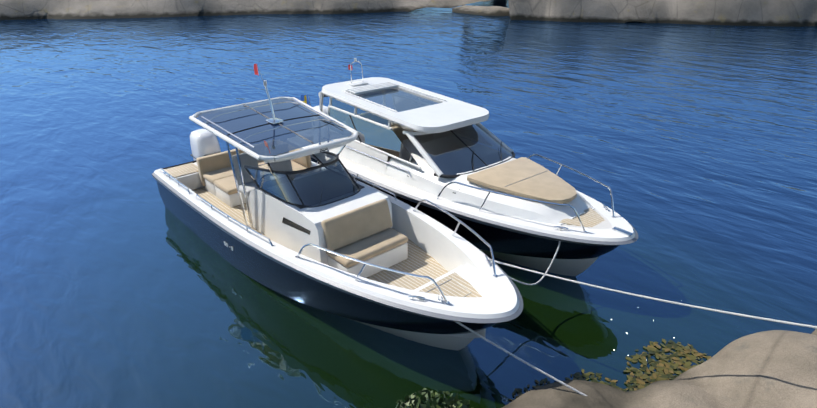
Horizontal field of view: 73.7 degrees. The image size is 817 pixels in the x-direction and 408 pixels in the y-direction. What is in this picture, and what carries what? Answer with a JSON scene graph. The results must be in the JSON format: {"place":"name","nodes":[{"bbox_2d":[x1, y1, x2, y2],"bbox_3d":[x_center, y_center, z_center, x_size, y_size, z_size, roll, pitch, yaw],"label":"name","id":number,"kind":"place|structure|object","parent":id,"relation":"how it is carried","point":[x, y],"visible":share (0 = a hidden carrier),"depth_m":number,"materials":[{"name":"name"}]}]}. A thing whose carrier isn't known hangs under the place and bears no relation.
{"place":"outdoors","nodes":[
{"label":"outdoors","id":0,"kind":"place"},
{"bbox_2d":[0,0,489,19],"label":"shore","id":1,"kind":"structure","parent":0,"point":[55,9],"depth_m":48.16,"materials":[{"name":"grey stone"}]},
{"bbox_2d":[0,0,816,407],"bbox_3d":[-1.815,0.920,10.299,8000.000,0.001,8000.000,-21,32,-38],"label":"water","id":2,"kind":"structure","parent":0,"point":[694,146],"depth_m":12.66,"materials":[{"name":"blue liquid"}]},
{"bbox_2d":[152,64,522,349],"bbox_3d":[-1.855,-0.307,9.780,2.978,3.962,9.486,-21,32,-38],"label":"motorboat","id":3,"kind":"object","parent":2,"relation":"on","point":[268,202],"visible":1,"depth_m":8.92,"materials":[{"name":"white plastic"}]},
{"bbox_2d":[299,58,637,275],"bbox_3d":[0.478,-0.971,11.744,2.978,3.520,9.486,-19,31,-35],"label":"hardtop boat","id":4,"kind":"object","parent":2,"relation":"on","point":[412,146],"visible":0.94,"depth_m":10.23,"materials":[{"name":"white plastic"}]},
{"bbox_2d":[452,5,509,15],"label":"skerry","id":5,"kind":"structure","parent":2,"relation":"in","point":[487,10],"depth_m":49.22,"materials":[{"name":"grey stone"}]},
{"bbox_2d":[509,385,531,400],"bbox_3d":[1.497,2.475,6.907,0.496,0.023,0.436,-21,32,-38],"label":"weed line","id":6,"kind":"object","parent":2,"relation":"on","point":[519,390],"visible":0.25,"depth_m":7.03,"materials":[{"name":"green plant"}]},
{"bbox_2d":[529,378,549,390],"bbox_3d":[1.833,2.407,7.056,0.548,0.022,0.440,-4,25,-9],"label":"weed line","id":7,"kind":"object","parent":2,"relation":"on","point":[541,381],"visible":0.25,"depth_m":7.18,"materials":[{"name":"green plant"}]},
{"bbox_2d":[565,369,604,383],"bbox_3d":[2.314,2.380,7.112,0.556,0.023,0.634,7,26,16],"label":"seaweed","id":8,"kind":"object","parent":2,"relation":"on","point":[586,375],"visible":0.27,"depth_m":7.28,"materials":[{"name":"green plant"}]},
{"bbox_2d":[600,377,631,391],"bbox_3d":[2.686,2.407,7.057,0.616,0.020,0.432,-21,32,-38],"label":"weed line","id":9,"kind":"object","parent":2,"relation":"on","point":[613,383],"visible":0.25,"depth_m":7.16,"materials":[{"name":"green"}]},
{"bbox_2d":[624,384,642,390],"bbox_3d":[2.955,2.471,6.914,0.453,0.023,0.506,11,27,23],"label":"weed line","id":10,"kind":"object","parent":2,"relation":"on","point":[634,388],"visible":0.15,"depth_m":7.08,"materials":[{"name":"green"}]},
{"bbox_2d":[636,375,668,389],"bbox_3d":[3.209,2.396,7.079,0.516,0.023,0.473,-2,25,-5],"label":"weed line","id":11,"kind":"object","parent":2,"relation":"on","point":[648,383],"visible":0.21,"depth_m":7.19,"materials":[{"name":"green"}]},
{"bbox_2d":[502,329,816,407],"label":"shore rock","id":12,"kind":"object","parent":2,"relation":"in","point":[772,369],"visible":1,"depth_m":6.37,"materials":[{"name":"beige stone"}]},
{"bbox_2d":[396,388,473,407],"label":"shrub","id":13,"kind":"object","parent":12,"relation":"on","point":[410,401],"visible":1,"depth_m":6.14,"materials":[{"name":"green plant"}]},
{"bbox_2d":[416,228,816,395],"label":"mooring lines","id":14,"kind":"object","parent":12,"relation":"on","point":[637,295],"visible":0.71,"depth_m":6.67,"materials":[{"name":"fabric"}]},
{"bbox_2d":[508,0,816,26],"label":"rocks","id":15,"kind":"object","parent":2,"relation":"on","point":[792,13],"visible":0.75,"depth_m":43.19,"materials":[{"name":"grey stone"}]},
{"bbox_2d":[623,339,710,390],"bbox_3d":[3.527,2.271,7.346,1.610,0.038,1.119,-21,32,-38],"label":"seaweed","id":16,"kind":"object","parent":2,"relation":"on","point":[659,366],"visible":0.6,"depth_m":7.53,"materials":[{"name":"yellow"}]}
]}

